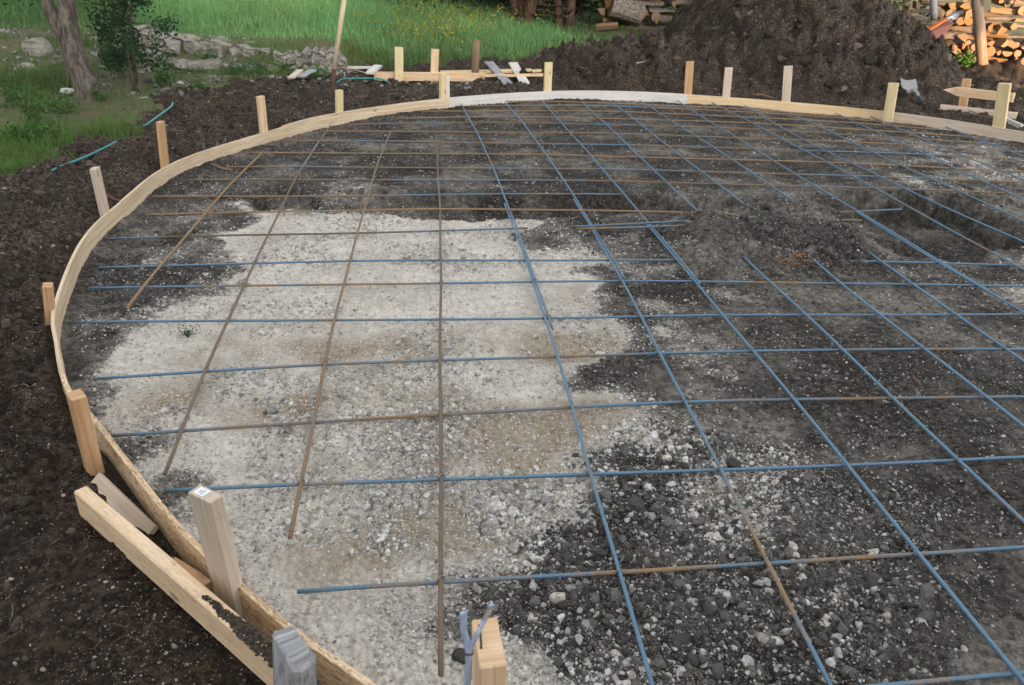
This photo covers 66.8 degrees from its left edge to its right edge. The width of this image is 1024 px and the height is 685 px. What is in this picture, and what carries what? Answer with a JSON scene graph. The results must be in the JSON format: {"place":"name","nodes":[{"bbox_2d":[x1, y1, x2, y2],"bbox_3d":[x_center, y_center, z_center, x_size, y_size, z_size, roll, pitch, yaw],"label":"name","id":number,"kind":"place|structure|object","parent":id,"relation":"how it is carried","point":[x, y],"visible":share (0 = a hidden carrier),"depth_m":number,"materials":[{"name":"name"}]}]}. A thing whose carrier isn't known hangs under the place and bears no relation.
{"place":"outdoors","nodes":[
{"label":"outdoors","id":0,"kind":"place"},
{"bbox_2d":[0,0,599,64],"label":"field grass","id":1,"kind":"structure","parent":0,"point":[273,18],"depth_m":12.62,"materials":[{"name":"green plant"}]},
{"bbox_2d":[0,0,1023,684],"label":"ground","id":2,"kind":"structure","parent":0,"point":[1000,618],"depth_m":3.66,"materials":[{"name":"soil"}]},
{"bbox_2d":[0,71,45,110],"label":"weed plant","id":3,"kind":"object","parent":2,"relation":"on","point":[12,95],"visible":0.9,"depth_m":8.01,"materials":[{"name":"green plant"}]},
{"bbox_2d":[0,112,56,142],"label":"weed plant","id":4,"kind":"object","parent":2,"relation":"on","point":[23,130],"visible":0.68,"depth_m":6.54,"materials":[{"name":"green plant"}]},
{"bbox_2d":[21,37,53,56],"bbox_3d":[-6.099,-3.707,10.023,0.344,0.440,0.310,-1,26,-6],"label":"boulder","id":5,"kind":"object","parent":2,"relation":"on","point":[38,47],"visible":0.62,"depth_m":9.89,"materials":[{"name":"stone"}]},
{"bbox_2d":[4,115,71,146],"bbox_3d":[-3.996,-1.810,6.613,0.519,0.272,0.489,9,27,15],"label":"weed plant","id":6,"kind":"object","parent":2,"relation":"on","point":[38,127],"visible":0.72,"depth_m":6.52,"materials":[{"name":"green plant"}]},
{"bbox_2d":[15,83,73,123],"bbox_3d":[-4.381,-2.263,7.319,0.608,0.398,0.477,20,32,33],"label":"weed plant","id":7,"kind":"object","parent":2,"relation":"on","point":[33,108],"visible":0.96,"depth_m":7.26,"materials":[{"name":"green plant"}]},
{"bbox_2d":[42,282,54,324],"bbox_3d":[-2.136,-0.048,3.609,0.118,0.482,0.071,-1,26,-6],"label":"stake","id":8,"kind":"object","parent":2,"relation":"on","point":[48,296],"visible":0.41,"depth_m":3.52,"materials":[{"name":"beige wood"}]},
{"bbox_2d":[36,88,83,114],"bbox_3d":[-4.608,-2.433,7.872,0.505,0.272,0.332,18,30,29],"label":"weed plant","id":9,"kind":"object","parent":2,"relation":"on","point":[57,107],"visible":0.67,"depth_m":7.81,"materials":[{"name":"green plant"}]},
{"bbox_2d":[40,0,101,103],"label":"leaning tree","id":10,"kind":"object","parent":2,"relation":"on","point":[62,19],"visible":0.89,"depth_m":8.31,"materials":[{"name":"brown plant"}]},
{"bbox_2d":[65,389,104,475],"bbox_3d":[-1.393,0.424,2.595,0.046,0.580,0.072,-21,34,-38],"label":"stake","id":11,"kind":"object","parent":2,"relation":"on","point":[80,412],"visible":0.53,"depth_m":2.50,"materials":[{"name":"beige wood"}]},
{"bbox_2d":[51,202,124,393],"bbox_3d":[-2.223,-0.326,4.055,0.160,0.149,2.456,-7,28,-18],"label":"form board","id":12,"kind":"object","parent":2,"relation":"on","point":[99,228],"visible":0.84,"depth_m":4.11,"materials":[{"name":"beige wood"}]},
{"bbox_2d":[89,166,109,217],"bbox_3d":[-2.552,-0.798,4.875,0.052,0.598,0.079,-1,26,-6],"label":"stake","id":13,"kind":"object","parent":2,"relation":"on","point":[99,189],"visible":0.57,"depth_m":4.78,"materials":[{"name":"brown wood"}]},
{"bbox_2d":[0,24,245,95],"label":"bank rubble","id":14,"kind":"object","parent":2,"relation":"on","point":[146,79],"visible":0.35,"depth_m":9.92,"materials":[{"name":"stone"}]},
{"bbox_2d":[91,473,158,533],"bbox_3d":[-1.217,0.510,2.429,0.340,0.078,0.049,21,32,34],"label":"buried plank","id":15,"kind":"object","parent":2,"relation":"on","point":[125,507],"visible":0.69,"depth_m":2.42,"materials":[{"name":"brown wood"}]},
{"bbox_2d":[81,0,178,92],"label":"sapling","id":16,"kind":"object","parent":2,"relation":"on","point":[129,45],"visible":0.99,"depth_m":8.83,"materials":[{"name":"green plant"}]},
{"bbox_2d":[156,120,168,167],"bbox_3d":[-2.657,-1.359,5.943,0.079,0.652,0.080,3,26,1],"label":"stake","id":17,"kind":"object","parent":2,"relation":"on","point":[162,142],"visible":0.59,"depth_m":5.85,"materials":[{"name":"beige wood"}]},
{"bbox_2d":[148,62,189,87],"bbox_3d":[-4.287,-3.290,9.579,0.481,0.319,0.675,-1,26,-6],"label":"weed plant","id":18,"kind":"object","parent":2,"relation":"on","point":[165,77],"visible":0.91,"depth_m":9.68,"materials":[{"name":"green plant"}]},
{"bbox_2d":[74,486,272,684],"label":"loose board","id":19,"kind":"object","parent":2,"relation":"on","point":[180,585],"visible":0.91,"depth_m":2.04,"materials":[{"name":"brown wood"}]},
{"bbox_2d":[201,595,320,684],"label":"spilled soil","id":20,"kind":"structure","parent":19,"relation":"on","point":[248,631],"depth_m":1.83,"materials":[{"name":"soil"}]},
{"bbox_2d":[172,557,212,591],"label":"wood block","id":21,"kind":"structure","parent":2,"relation":"on","point":[204,580],"depth_m":2.13,"materials":[{"name":"beige wood"}]},
{"bbox_2d":[125,152,262,308],"bbox_3d":[-2.043,-0.906,5.270,0.049,0.022,3.344,-1,26,-5],"label":"rebar","id":22,"kind":"object","parent":2,"relation":"on","point":[172,251],"visible":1,"depth_m":4.66,"materials":[{"name":"metal"}]},
{"bbox_2d":[0,27,392,174],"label":"grass","id":23,"kind":"structure","parent":2,"relation":"on","point":[117,128],"depth_m":8.68,"materials":[{"name":"green plant"}]},
{"bbox_2d":[120,127,284,216],"bbox_3d":[-2.485,-1.439,6.289,0.240,0.149,2.629,5,26,6],"label":"form board","id":24,"kind":"object","parent":2,"relation":"on","point":[134,198],"visible":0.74,"depth_m":6.24,"materials":[{"name":"beige wood"}]},
{"bbox_2d":[188,485,243,618],"bbox_3d":[-0.755,0.697,2.091,0.119,0.721,0.059,17,30,28],"label":"stake","id":25,"kind":"object","parent":2,"relation":"on","point":[212,523],"visible":0.74,"depth_m":1.98,"materials":[{"name":"brown wood"}]},
{"bbox_2d":[60,374,376,684],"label":"form board","id":26,"kind":"object","parent":2,"relation":"on","point":[260,614],"visible":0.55,"depth_m":2.19,"materials":[{"name":"beige wood"}]},
{"bbox_2d":[114,25,354,75],"bbox_3d":[-3.780,-4.191,11.256,3.600,0.669,1.422,-1,26,-6],"label":"rock ledge","id":27,"kind":"object","parent":2,"relation":"on","point":[306,57],"visible":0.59,"depth_m":10.90,"materials":[{"name":"stone"}]},
{"bbox_2d":[163,125,330,475],"bbox_3d":[-1.548,-0.890,5.274,0.085,0.022,6.005,-1,26,-7],"label":"rebar","id":28,"kind":"object","parent":2,"relation":"on","point":[172,454],"visible":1,"depth_m":3.54,"materials":[{"name":"metal"}]},
{"bbox_2d":[256,95,267,132],"bbox_3d":[-2.298,-1.952,7.191,0.045,0.633,0.088,10,27,16],"label":"stake","id":29,"kind":"object","parent":2,"relation":"on","point":[262,114],"visible":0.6,"depth_m":7.10,"materials":[{"name":"brown wood"}]},
{"bbox_2d":[51,65,531,170],"bbox_3d":[-2.174,-2.956,9.517,2.610,0.506,8.430,17,30,28],"label":"garden hose","id":30,"kind":"object","parent":2,"relation":"on","point":[111,144],"visible":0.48,"depth_m":7.23,"materials":[{"name":"green rubber"}]},
{"bbox_2d":[272,625,316,684],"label":"stake","id":31,"kind":"object","parent":2,"relation":"on","point":[294,659],"visible":1,"depth_m":1.17,"materials":[{"name":"grey wood"}]},
{"bbox_2d":[109,227,527,238],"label":"rebar","id":32,"kind":"object","parent":2,"relation":"on","point":[178,236],"visible":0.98,"depth_m":4.92,"materials":[{"name":"metal"}]},
{"bbox_2d":[331,0,346,92],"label":"standing shovel","id":33,"kind":"object","parent":2,"relation":"on","point":[339,33],"visible":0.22,"depth_m":9.15,"materials":[{"name":"brown wood"}]},
{"bbox_2d":[288,131,390,538],"bbox_3d":[-0.967,-0.762,5.058,0.065,0.022,6.090,-1,26,-5],"label":"rebar","id":34,"kind":"object","parent":2,"relation":"on","point":[295,509],"visible":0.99,"depth_m":3.16,"materials":[{"name":"metal"}]},
{"bbox_2d":[204,72,497,89],"bbox_3d":[-2.151,-3.592,10.690,3.900,0.244,0.890,-1,26,-6],"label":"ledge rubble","id":35,"kind":"object","parent":2,"relation":"on","point":[381,85],"visible":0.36,"depth_m":10.51,"materials":[{"name":"stone"}]},
{"bbox_2d":[282,98,448,136],"bbox_3d":[-1.541,-2.449,8.403,0.177,0.149,2.486,19,31,31],"label":"form board","id":36,"kind":"object","parent":2,"relation":"on","point":[308,124],"visible":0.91,"depth_m":8.33,"materials":[{"name":"beige wood"}]},
{"bbox_2d":[152,193,621,196],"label":"rebar","id":37,"kind":"object","parent":2,"relation":"on","point":[385,195],"visible":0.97,"depth_m":5.75,"materials":[{"name":"metal"}]},
{"bbox_2d":[394,47,402,81],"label":"batter stake","id":38,"kind":"object","parent":2,"relation":"on","point":[398,63],"visible":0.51,"depth_m":10.64,"materials":[{"name":"yellow wood"}]},
{"bbox_2d":[374,72,484,81],"bbox_3d":[-1.146,-3.710,10.847,1.542,0.127,0.042,-1,26,-6],"label":"batter rail","id":39,"kind":"object","parent":2,"relation":"on","point":[430,76],"visible":0.8,"depth_m":10.83,"materials":[{"name":"brown wood"}]},
{"bbox_2d":[303,0,563,43],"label":"wildflowers","id":40,"kind":"object","parent":2,"relation":"on","point":[449,19],"visible":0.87,"depth_m":13.49,"materials":[{"name":"green plant"}]},
{"bbox_2d":[436,142,443,676],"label":"rebar","id":41,"kind":"object","parent":2,"relation":"on","point":[440,624],"visible":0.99,"depth_m":2.64,"materials":[{"name":"metal"}]},
{"bbox_2d":[146,208,737,215],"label":"rebar","id":42,"kind":"object","parent":2,"relation":"on","point":[425,209],"visible":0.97,"depth_m":5.34,"materials":[{"name":"metal"}]},
{"bbox_2d":[290,0,680,73],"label":"lawn grass","id":43,"kind":"structure","parent":2,"relation":"on","point":[359,53],"depth_m":12.22,"materials":[{"name":"green plant"}]},
{"bbox_2d":[472,617,506,684],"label":"stake","id":44,"kind":"object","parent":2,"relation":"on","point":[489,665],"visible":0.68,"depth_m":1.09,"materials":[{"name":"brown wood"}]},
{"bbox_2d":[459,603,494,684],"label":"plastic strip","id":45,"kind":"object","parent":44,"relation":"attached to","point":[468,644],"visible":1,"depth_m":1.06,"materials":[{"name":"plastic"}]},
{"bbox_2d":[1,19,991,683],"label":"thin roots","id":46,"kind":"object","parent":2,"relation":"on","point":[143,145],"visible":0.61,"depth_m":5.04,"materials":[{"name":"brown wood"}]},
{"bbox_2d":[461,103,553,329],"bbox_3d":[-0.205,-1.543,6.693,0.070,0.021,6.666,-2,27,-7],"label":"rebar","id":47,"kind":"object","parent":2,"relation":"on","point":[540,294],"visible":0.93,"depth_m":4.93,"materials":[{"name":"metal"}]},
{"bbox_2d":[0,33,1023,670],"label":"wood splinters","id":48,"kind":"object","parent":2,"relation":"on","point":[332,111],"visible":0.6,"depth_m":5.39,"materials":[{"name":"beige wood"}]},
{"bbox_2d":[0,0,1023,684],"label":"soil clods","id":49,"kind":"object","parent":2,"relation":"on","point":[872,578],"visible":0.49,"depth_m":4.79,"materials":[{"name":"soil"}]},
{"bbox_2d":[0,85,1023,684],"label":"soil crumbs","id":50,"kind":"object","parent":2,"relation":"on","point":[120,675],"visible":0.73,"depth_m":2.38,"materials":[{"name":"soil"}]},
{"bbox_2d":[475,0,583,25],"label":"cedar tree","id":51,"kind":"object","parent":2,"relation":"on","point":[529,9],"visible":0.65,"depth_m":14.75,"materials":[{"name":"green plant"}]},
{"bbox_2d":[496,0,575,30],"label":"cedar tree","id":52,"kind":"object","parent":2,"relation":"on","point":[557,5],"visible":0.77,"depth_m":15.05,"materials":[{"name":"brown plant"}]},
{"bbox_2d":[543,62,552,90],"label":"stake","id":53,"kind":"object","parent":2,"relation":"on","point":[548,66],"visible":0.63,"depth_m":9.85,"materials":[{"name":"yellow wood"}]},
{"bbox_2d":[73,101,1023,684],"bbox_3d":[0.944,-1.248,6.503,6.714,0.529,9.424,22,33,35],"label":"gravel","id":54,"kind":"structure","parent":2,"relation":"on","point":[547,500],"depth_m":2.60,"materials":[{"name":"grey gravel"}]},
{"bbox_2d":[75,307,1023,323],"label":"rebar","id":55,"kind":"object","parent":2,"relation":"on","point":[464,319],"visible":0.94,"depth_m":3.86,"materials":[{"name":"metal"}]},
{"bbox_2d":[88,274,1023,288],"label":"rebar","id":56,"kind":"object","parent":2,"relation":"on","point":[435,283],"visible":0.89,"depth_m":4.30,"materials":[{"name":"metal"}]},
{"bbox_2d":[93,340,1023,379],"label":"rebar","id":57,"kind":"object","parent":2,"relation":"on","point":[483,358],"visible":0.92,"depth_m":3.49,"materials":[{"name":"metal"}]},
{"bbox_2d":[98,253,1023,268],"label":"rebar","id":58,"kind":"object","parent":2,"relation":"on","point":[324,261],"visible":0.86,"depth_m":4.56,"materials":[{"name":"metal"}]},
{"bbox_2d":[505,102,625,279],"bbox_3d":[0.302,-1.655,6.957,0.071,0.021,5.862,-1,26,-7],"label":"rebar","id":59,"kind":"object","parent":2,"relation":"on","point":[607,250],"visible":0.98,"depth_m":5.71,"materials":[{"name":"metal"}]},
{"bbox_2d":[110,387,1023,436],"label":"rebar","id":60,"kind":"object","parent":2,"relation":"on","point":[535,409],"visible":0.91,"depth_m":3.08,"materials":[{"name":"metal"}]},
{"bbox_2d":[449,91,687,107],"bbox_3d":[0.707,-3.090,9.863,3.170,0.149,0.409,-6,27,-15],"label":"form board","id":61,"kind":"object","parent":2,"relation":"on","point":[600,95],"visible":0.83,"depth_m":10.04,"materials":[{"name":"white wood"}]},
{"bbox_2d":[504,203,654,684],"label":"rebar","id":62,"kind":"object","parent":2,"relation":"on","point":[634,623],"visible":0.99,"depth_m":2.55,"materials":[{"name":"metal"}]},
{"bbox_2d":[494,0,664,20],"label":"cedar tree","id":63,"kind":"object","parent":2,"relation":"on","point":[581,7],"visible":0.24,"depth_m":16.55,"materials":[{"name":"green plant"}]},
{"bbox_2d":[144,101,1023,683],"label":"wood chips","id":64,"kind":"object","parent":2,"relation":"on","point":[668,413],"visible":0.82,"depth_m":3.49,"materials":[{"name":"beige wood"}]},
{"bbox_2d":[165,448,1023,492],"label":"rebar","id":65,"kind":"object","parent":2,"relation":"on","point":[842,465],"visible":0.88,"depth_m":2.70,"materials":[{"name":"metal"}]},
{"bbox_2d":[186,179,1023,194],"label":"rebar","id":66,"kind":"object","parent":2,"relation":"on","point":[607,181],"visible":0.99,"depth_m":6.32,"materials":[{"name":"metal"}]},
{"bbox_2d":[542,100,700,284],"bbox_3d":[0.719,-1.687,7.052,0.029,0.021,6.138,-1,26,-6],"label":"rebar","id":67,"kind":"object","parent":2,"relation":"on","point":[664,241],"visible":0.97,"depth_m":5.66,"materials":[{"name":"metal"}]},
{"bbox_2d":[229,166,1023,182],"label":"rebar","id":68,"kind":"object","parent":2,"relation":"on","point":[618,169],"visible":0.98,"depth_m":6.69,"materials":[{"name":"metal"}]},
{"bbox_2d":[244,152,1022,171],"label":"rebar","id":69,"kind":"object","parent":2,"relation":"on","point":[634,157],"visible":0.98,"depth_m":7.16,"materials":[{"name":"metal"}]},
{"bbox_2d":[582,101,696,210],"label":"rebar","id":70,"kind":"object","parent":2,"relation":"on","point":[674,189],"visible":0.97,"depth_m":6.96,"materials":[{"name":"metal"}]},
{"bbox_2d":[624,26,664,31],"bbox_3d":[2.686,-6.100,15.126,1.010,0.121,0.121,0,26,2],"label":"firewood log","id":71,"kind":"object","parent":2,"relation":"on","point":[636,28],"visible":0.52,"depth_m":15.08,"materials":[{"name":"brown wood"}]},
{"bbox_2d":[608,0,645,25],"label":"firewood log","id":72,"kind":"object","parent":71,"relation":"on","point":[631,11],"visible":1,"depth_m":14.79,"materials":[{"name":"brown wood"}]},
{"bbox_2d":[285,140,1023,159],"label":"rebar","id":73,"kind":"object","parent":2,"relation":"on","point":[632,145],"visible":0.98,"depth_m":7.60,"materials":[{"name":"metal"}]},
{"bbox_2d":[297,540,1023,593],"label":"rebar","id":74,"kind":"object","parent":2,"relation":"on","point":[602,573],"visible":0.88,"depth_m":2.28,"materials":[{"name":"metal"}]},
{"bbox_2d":[320,130,1023,152],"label":"rebar","id":75,"kind":"object","parent":2,"relation":"on","point":[662,135],"visible":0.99,"depth_m":8.04,"materials":[{"name":"metal"}]},
{"bbox_2d":[345,122,999,144],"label":"rebar","id":76,"kind":"object","parent":2,"relation":"on","point":[668,126],"visible":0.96,"depth_m":8.47,"materials":[{"name":"metal"}]},
{"bbox_2d":[609,100,743,203],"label":"rebar","id":77,"kind":"object","parent":2,"relation":"on","point":[734,196],"visible":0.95,"depth_m":7.08,"materials":[{"name":"metal"}]},
{"bbox_2d":[420,110,948,130],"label":"rebar","id":78,"kind":"object","parent":2,"relation":"on","point":[672,113],"visible":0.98,"depth_m":9.18,"materials":[{"name":"metal"}]},
{"bbox_2d":[396,116,978,137],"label":"rebar","id":79,"kind":"object","parent":2,"relation":"on","point":[681,120],"visible":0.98,"depth_m":8.80,"materials":[{"name":"metal"}]},
{"bbox_2d":[505,100,869,119],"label":"rebar","id":80,"kind":"object","parent":2,"relation":"on","point":[684,106],"visible":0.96,"depth_m":9.77,"materials":[{"name":"metal"}]},
{"bbox_2d":[684,61,693,94],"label":"stake","id":81,"kind":"object","parent":2,"relation":"on","point":[689,70],"visible":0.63,"depth_m":9.98,"materials":[{"name":"orange wood"}]},
{"bbox_2d":[455,105,926,126],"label":"rebar","id":82,"kind":"object","parent":2,"relation":"on","point":[692,109],"visible":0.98,"depth_m":9.52,"materials":[{"name":"metal"}]},
{"bbox_2d":[573,199,832,684],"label":"rebar","id":83,"kind":"object","parent":2,"relation":"on","point":[793,612],"visible":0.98,"depth_m":2.59,"materials":[{"name":"metal"}]},
{"bbox_2d":[639,100,792,199],"bbox_3d":[1.919,-2.066,7.906,0.035,0.021,4.776,-1,26,-7],"label":"rebar","id":84,"kind":"object","parent":2,"relation":"on","point":[722,153],"visible":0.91,"depth_m":7.29,"materials":[{"name":"metal"}]},
{"bbox_2d":[722,67,732,96],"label":"stake","id":85,"kind":"object","parent":2,"relation":"on","point":[727,81],"visible":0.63,"depth_m":9.94,"materials":[{"name":"brown wood"}]},
{"bbox_2d":[513,0,973,104],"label":"dirt pile","id":86,"kind":"object","parent":2,"relation":"on","point":[691,20],"visible":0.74,"depth_m":10.99,"materials":[{"name":"soil"}]},
{"bbox_2d":[687,94,881,119],"bbox_3d":[3.397,-2.968,9.816,2.338,0.146,0.146,11,28,17],"label":"form board","id":87,"kind":"object","parent":2,"relation":"on","point":[797,107],"visible":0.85,"depth_m":9.83,"materials":[{"name":"beige wood"}]},
{"bbox_2d":[782,66,792,101],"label":"stake","id":88,"kind":"object","parent":2,"relation":"on","point":[787,84],"visible":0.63,"depth_m":9.73,"materials":[{"name":"brown wood"}]},
{"bbox_2d":[677,100,988,289],"bbox_3d":[2.409,-1.729,7.259,0.041,0.021,6.427,0,26,-5],"label":"rebar","id":89,"kind":"object","parent":2,"relation":"on","point":[896,234],"visible":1,"depth_m":5.89,"materials":[{"name":"metal"}]},
{"bbox_2d":[646,224,1023,684],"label":"rebar","id":90,"kind":"object","parent":2,"relation":"on","point":[993,645],"visible":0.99,"depth_m":2.57,"materials":[{"name":"metal"}]},
{"bbox_2d":[712,102,1023,270],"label":"rebar","id":91,"kind":"object","parent":2,"relation":"on","point":[984,248],"visible":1,"depth_m":6.03,"materials":[{"name":"metal"}]},
{"bbox_2d":[742,256,1023,523],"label":"rebar","id":92,"kind":"object","parent":2,"relation":"on","point":[959,461],"visible":1,"depth_m":3.14,"materials":[{"name":"metal"}]},
{"bbox_2d":[744,105,1023,242],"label":"rebar","id":93,"kind":"object","parent":2,"relation":"on","point":[1004,233],"visible":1,"depth_m":6.41,"materials":[{"name":"metal"}]},
{"bbox_2d":[882,83,898,123],"bbox_3d":[4.488,-2.799,9.227,0.144,0.551,0.075,20,32,32],"label":"stake","id":94,"kind":"object","parent":2,"relation":"on","point":[890,101],"visible":0.69,"depth_m":9.19,"materials":[{"name":"yellow wood"}]},
{"bbox_2d":[790,112,1023,221],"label":"rebar","id":95,"kind":"object","parent":2,"relation":"on","point":[917,172],"visible":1,"depth_m":6.83,"materials":[{"name":"metal"}]},
{"bbox_2d":[900,78,923,102],"bbox_3d":[5.061,-3.209,9.859,0.218,0.218,0.707,8,27,11],"label":"spade","id":96,"kind":"object","parent":2,"relation":"on","point":[909,86],"visible":1,"depth_m":9.95,"materials":[{"name":"metal"}]},
{"bbox_2d":[810,257,1023,427],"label":"rebar","id":97,"kind":"object","parent":2,"relation":"on","point":[1002,409],"visible":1,"depth_m":3.63,"materials":[{"name":"metal"}]},
{"bbox_2d":[835,113,1023,199],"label":"rebar","id":98,"kind":"object","parent":2,"relation":"on","point":[937,159],"visible":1,"depth_m":7.34,"materials":[{"name":"metal"}]},
{"bbox_2d":[856,211,1023,313],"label":"rebar","id":99,"kind":"object","parent":2,"relation":"on","point":[955,272],"visible":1,"depth_m":4.71,"materials":[{"name":"metal"}]},
{"bbox_2d":[864,670,1023,684],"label":"rebar","id":100,"kind":"object","parent":2,"relation":"on","point":[962,678],"visible":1,"depth_m":1.97,"materials":[{"name":"metal"}]},
{"bbox_2d":[867,250,1023,362],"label":"rebar","id":101,"kind":"object","parent":2,"relation":"on","point":[955,313],"visible":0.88,"depth_m":4.09,"materials":[{"name":"metal"}]},
{"bbox_2d":[880,111,1023,142],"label":"form board","id":102,"kind":"object","parent":2,"relation":"on","point":[983,130],"visible":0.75,"depth_m":8.87,"materials":[{"name":"brown wood"}]},
{"bbox_2d":[939,104,1017,118],"bbox_3d":[5.611,-2.783,9.362,0.824,0.078,0.037,17,30,27],"label":"rail","id":103,"kind":"object","parent":2,"relation":"on","point":[1011,115],"visible":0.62,"depth_m":9.37,"materials":[{"name":"brown wood"}]},
{"bbox_2d":[943,87,1015,101],"bbox_3d":[5.401,-2.889,9.012,0.057,0.117,0.791,-18,33,-35],"label":"pointed rail","id":104,"kind":"object","parent":2,"relation":"on","point":[974,93],"visible":0.84,"depth_m":9.01,"materials":[{"name":"brown wood"}]},
{"bbox_2d":[971,0,988,64],"bbox_3d":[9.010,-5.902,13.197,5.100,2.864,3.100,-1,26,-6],"label":"post","id":105,"kind":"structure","parent":2,"relation":"on","point":[979,26],"depth_m":12.77,"materials":[{"name":"wood"}]},
{"bbox_2d":[992,83,1011,127],"bbox_3d":[5.389,-2.456,8.588,0.228,0.798,0.127,-1,26,-6],"label":"stake","id":106,"kind":"object","parent":2,"relation":"on","point":[1001,104],"visible":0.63,"depth_m":8.50,"materials":[{"name":"yellow wood"}]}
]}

